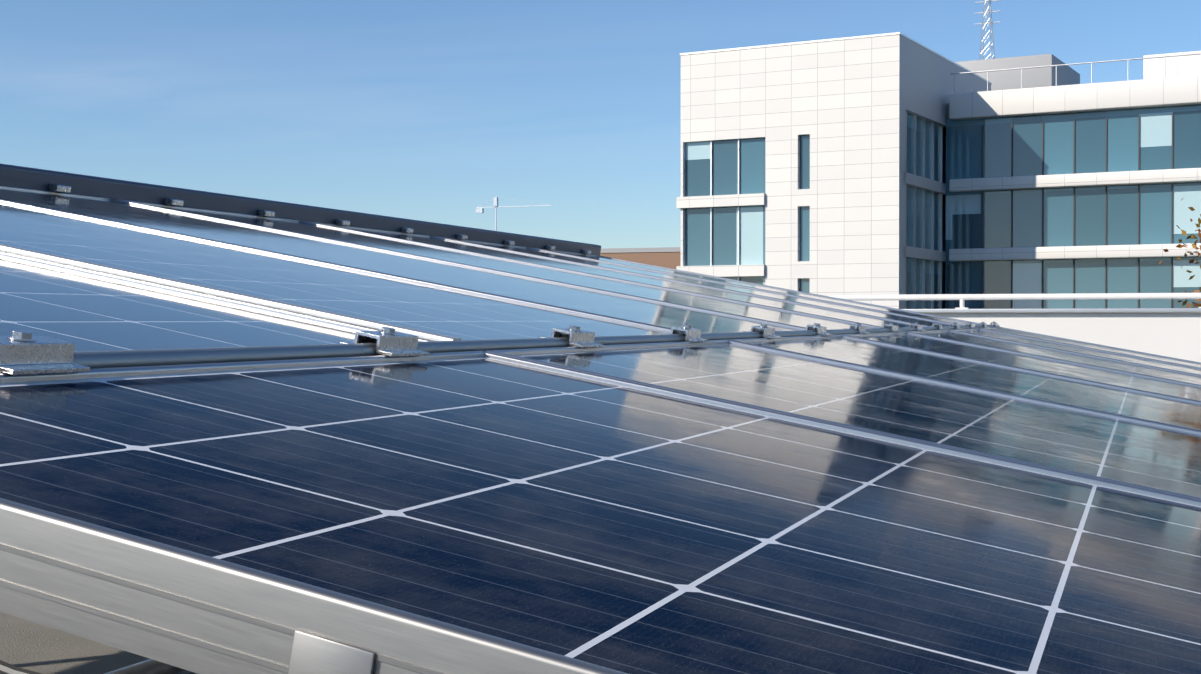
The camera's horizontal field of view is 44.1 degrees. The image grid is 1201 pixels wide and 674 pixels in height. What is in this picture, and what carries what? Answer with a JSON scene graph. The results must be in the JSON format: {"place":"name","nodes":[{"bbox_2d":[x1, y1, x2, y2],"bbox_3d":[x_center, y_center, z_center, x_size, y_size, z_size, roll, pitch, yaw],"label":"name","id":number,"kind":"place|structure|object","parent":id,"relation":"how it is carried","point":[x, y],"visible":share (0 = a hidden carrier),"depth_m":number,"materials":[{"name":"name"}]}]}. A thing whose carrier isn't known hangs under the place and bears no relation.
{"place":"outdoors","nodes":[
{"label":"outdoors","id":0,"kind":"place"},
{"bbox_2d":[0,660,41,673],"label":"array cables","id":1,"kind":"object","parent":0,"point":[6,668],"depth_m":0.74,"materials":[{"name":"grey"}]},
{"bbox_2d":[0,612,196,673],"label":"roof","id":2,"kind":"structure","parent":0,"point":[32,646],"depth_m":3.19,"materials":[{"name":"concrete"}]},
{"bbox_2d":[105,659,185,673],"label":"roof conduit","id":3,"kind":"object","parent":2,"relation":"on","point":[150,666],"depth_m":2.87,"materials":[{"name":"silver metal"}]},
{"bbox_3d":[0.734,0.495,4.583,4.720,0.945,7.876,11,4,20],"label":"array","id":4,"kind":"object","parent":2,"relation":"on","visible":0},
{"bbox_2d":[0,251,432,351],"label":"solar panel","id":5,"kind":"object","parent":4,"relation":"on","point":[83,309],"depth_m":1.70,"materials":[{"name":"blue glass"}]},
{"bbox_2d":[0,200,670,340],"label":"solar panel","id":6,"kind":"object","parent":4,"relation":"in","point":[463,314],"visible":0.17,"depth_m":2.65,"materials":[{"name":"blue glass"}]},
{"bbox_2d":[0,186,805,332],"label":"solar panel","id":7,"kind":"object","parent":4,"relation":"attached to","point":[567,296],"visible":0.6,"depth_m":3.83,"materials":[{"name":"blue glass"}]},
{"bbox_2d":[116,199,882,329],"bbox_3d":[-0.294,-0.212,4.915,2.378,0.053,1.118,11,4,20],"label":"solar panel","id":8,"kind":"object","parent":4,"relation":"attached to","point":[723,305],"visible":0.44,"depth_m":4.97,"materials":[{"name":"blue glass"}]},
{"bbox_2d":[0,325,999,372],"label":"mounting rail","id":9,"kind":"object","parent":4,"relation":"attached to","point":[119,358],"visible":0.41,"depth_m":1.54,"materials":[{"name":"grey metal"}]},
{"bbox_2d":[0,330,89,374],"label":"seam clamp","id":10,"kind":"object","parent":9,"relation":"attached to","point":[23,352],"visible":0.83,"depth_m":1.10,"materials":[{"name":"silver metal"}]},
{"bbox_2d":[340,327,429,356],"bbox_3d":[-0.240,0.021,1.645,0.068,0.062,0.080,11,5,23],"label":"seam clamp","id":11,"kind":"object","parent":9,"relation":"attached to","point":[390,342],"visible":0.88,"depth_m":1.63,"materials":[{"name":"silver metal"}]},
{"bbox_2d":[540,325,603,347],"bbox_3d":[-0.042,0.015,2.174,0.068,0.062,0.080,11,5,23],"label":"seam clamp","id":12,"kind":"object","parent":9,"relation":"attached to","point":[578,336],"visible":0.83,"depth_m":2.16,"materials":[{"name":"silver metal"}]},
{"bbox_2d":[661,324,708,341],"bbox_3d":[0.153,0.009,2.701,0.068,0.062,0.080,11,5,20],"label":"seam clamp","id":13,"kind":"object","parent":9,"relation":"on","point":[693,335],"visible":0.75,"depth_m":2.69,"materials":[{"name":"silver metal"}]},
{"bbox_2d":[743,324,781,338],"bbox_3d":[0.352,0.003,3.236,0.068,0.063,0.080,11,4,21],"label":"seam clamp","id":14,"kind":"object","parent":9,"relation":"on","point":[769,332],"visible":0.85,"depth_m":3.22,"materials":[{"name":"silver metal"}]},
{"bbox_2d":[799,323,832,335],"bbox_3d":[0.546,-0.004,3.765,0.068,0.062,0.080,11,5,22],"label":"seam clamp","id":15,"kind":"object","parent":9,"relation":"attached to","point":[821,330],"visible":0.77,"depth_m":3.75,"materials":[{"name":"silver metal"}]},
{"bbox_2d":[843,323,870,333],"bbox_3d":[0.742,-0.010,4.293,0.068,0.063,0.080,11,4,19],"label":"seam clamp","id":16,"kind":"object","parent":9,"relation":"attached to","point":[860,327],"visible":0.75,"depth_m":4.28,"materials":[{"name":"silver metal"}]},
{"bbox_2d":[877,322,902,332],"bbox_3d":[0.942,-0.015,4.825,0.068,0.062,0.080,12,5,24],"label":"seam clamp","id":17,"kind":"object","parent":9,"relation":"attached to","point":[893,327],"visible":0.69,"depth_m":4.81,"materials":[{"name":"silver metal"}]},
{"bbox_2d":[909,322,926,330],"bbox_3d":[1.137,-0.021,5.349,0.068,0.062,0.080,11,5,23],"label":"seam clamp","id":18,"kind":"object","parent":9,"relation":"attached to","point":[918,326],"visible":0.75,"depth_m":5.33,"materials":[{"name":"silver metal"}]},
{"bbox_2d":[927,322,945,329],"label":"seam clamp","id":19,"kind":"object","parent":9,"relation":"attached to","point":[937,324],"visible":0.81,"depth_m":5.86,"materials":[{"name":"silver metal"}]},
{"bbox_2d":[950,322,962,328],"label":"seam clamp","id":20,"kind":"object","parent":9,"relation":"attached to","point":[955,324],"visible":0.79,"depth_m":6.39,"materials":[{"name":"silver metal"}]},
{"bbox_2d":[961,322,977,328],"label":"seam clamp","id":21,"kind":"object","parent":9,"relation":"attached to","point":[970,324],"visible":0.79,"depth_m":6.92,"materials":[{"name":"silver metal"}]},
{"bbox_2d":[0,350,1200,673],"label":"solar panel","id":22,"kind":"object","parent":4,"relation":"on","point":[468,512],"visible":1,"depth_m":0.90,"materials":[{"name":"blue glass"}]},
{"bbox_2d":[305,221,926,327],"bbox_3d":[0.100,-0.224,5.975,2.378,0.053,1.118,11,4,20],"label":"solar panel","id":23,"kind":"object","parent":4,"relation":"attached to","point":[688,287],"visible":0.46,"depth_m":6.09,"materials":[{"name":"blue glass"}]},
{"bbox_2d":[434,236,960,326],"bbox_3d":[0.493,-0.236,7.034,2.378,0.053,1.118,11,4,20],"label":"solar panel","id":24,"kind":"object","parent":4,"relation":"attached to","point":[779,295],"visible":0.25,"depth_m":7.19,"materials":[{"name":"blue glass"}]},
{"bbox_2d":[528,247,984,324],"bbox_3d":[0.887,-0.248,8.093,2.378,0.053,1.118,11,4,20],"label":"solar panel","id":25,"kind":"object","parent":4,"relation":"on","point":[791,292],"visible":0.25,"depth_m":8.28,"materials":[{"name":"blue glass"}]},
{"bbox_2d":[486,339,1200,499],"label":"solar panel","id":26,"kind":"object","parent":4,"relation":"in","point":[1156,456],"visible":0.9,"depth_m":2.11,"materials":[{"name":"blue glass"}]},
{"bbox_2d":[728,334,1200,430],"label":"solar panel","id":27,"kind":"object","parent":4,"relation":"in","point":[1121,401],"visible":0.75,"depth_m":3.26,"materials":[{"name":"blue glass"}]},
{"bbox_2d":[841,331,1200,401],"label":"solar panel","id":28,"kind":"object","parent":4,"relation":"in","point":[1168,387],"visible":0.56,"depth_m":4.38,"materials":[{"name":"blue glass"}]},
{"bbox_2d":[906,329,1200,384],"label":"solar panel","id":29,"kind":"object","parent":4,"relation":"in","point":[1153,371],"visible":0.5,"depth_m":5.49,"materials":[{"name":"blue glass"}]},
{"bbox_2d":[949,328,1200,374],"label":"solar panel","id":30,"kind":"object","parent":4,"relation":"in","point":[1093,352],"visible":0.4,"depth_m":6.58,"materials":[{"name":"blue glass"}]},
{"bbox_2d":[981,327,1200,367],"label":"solar panel","id":31,"kind":"object","parent":4,"relation":"on","point":[1103,347],"visible":0.27,"depth_m":7.69,"materials":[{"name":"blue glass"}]},
{"bbox_2d":[0,543,444,673],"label":"mounting rail","id":32,"kind":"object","parent":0,"point":[311,653],"depth_m":0.65,"materials":[{"name":"silver metal"}]},
{"bbox_2d":[0,244,461,340],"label":"array cable duct","id":33,"kind":"object","parent":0,"point":[229,294],"visible":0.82,"depth_m":1.97,"materials":[{"name":"silver metal"}]},
{"bbox_2d":[0,163,600,255],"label":"mounting rail","id":34,"kind":"object","parent":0,"point":[43,179],"visible":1,"depth_m":5.52,"materials":[{"name":"black metal"}]},
{"bbox_2d":[0,0,1164,204],"bbox_3d":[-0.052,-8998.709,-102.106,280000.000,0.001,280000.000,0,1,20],"label":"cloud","id":35,"kind":"structure","parent":0,"point":[354,85],"depth_m":56083.77,"materials":[{"name":"white"}]},
{"bbox_2d":[0,0,1200,248],"label":"sky","id":36,"kind":"structure","parent":0,"point":[643,217],"materials":[{"name":"blue"}]},
{"bbox_2d":[676,32,991,308],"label":"office tower","id":37,"kind":"structure","parent":0,"point":[818,167],"depth_m":64.06,"materials":[{"name":"white tile"}]},
{"bbox_2d":[902,308,1200,362],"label":"roof parapet","id":38,"kind":"structure","parent":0,"point":[1172,332],"depth_m":11.87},
{"bbox_2d":[823,293,1200,308],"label":"roof railing","id":39,"kind":"object","parent":38,"relation":"on","point":[962,298],"visible":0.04,"depth_m":12.30,"materials":[{"name":"silver metal"}]},
{"bbox_2d":[946,51,1200,308],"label":"office wing","id":40,"kind":"structure","parent":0,"point":[1091,187],"depth_m":64.81,"materials":[{"name":"blue glass"}]},
{"bbox_2d":[955,0,1079,90],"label":"rooftop structure","id":41,"kind":"object","parent":40,"relation":"on","point":[1031,78],"visible":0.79,"depth_m":78.94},
{"label":"ground","id":42,"kind":"structure","parent":0,"visible":0},
{"bbox_2d":[476,197,551,230],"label":"distant crane","id":43,"kind":"object","parent":42,"relation":"on","point":[479,209],"visible":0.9,"depth_m":831.59,"materials":[{"name":"paint"}]},
{"bbox_2d":[600,247,680,268],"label":"distant buildings","id":44,"kind":"structure","parent":42,"relation":"on","point":[668,257],"depth_m":200.04,"materials":[{"name":"brown brick"}]},
{"bbox_2d":[1159,207,1200,307],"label":"autumn tree","id":45,"kind":"object","parent":42,"relation":"on","point":[1192,236],"visible":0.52,"depth_m":38.31,"materials":[{"name":"orange plant"}]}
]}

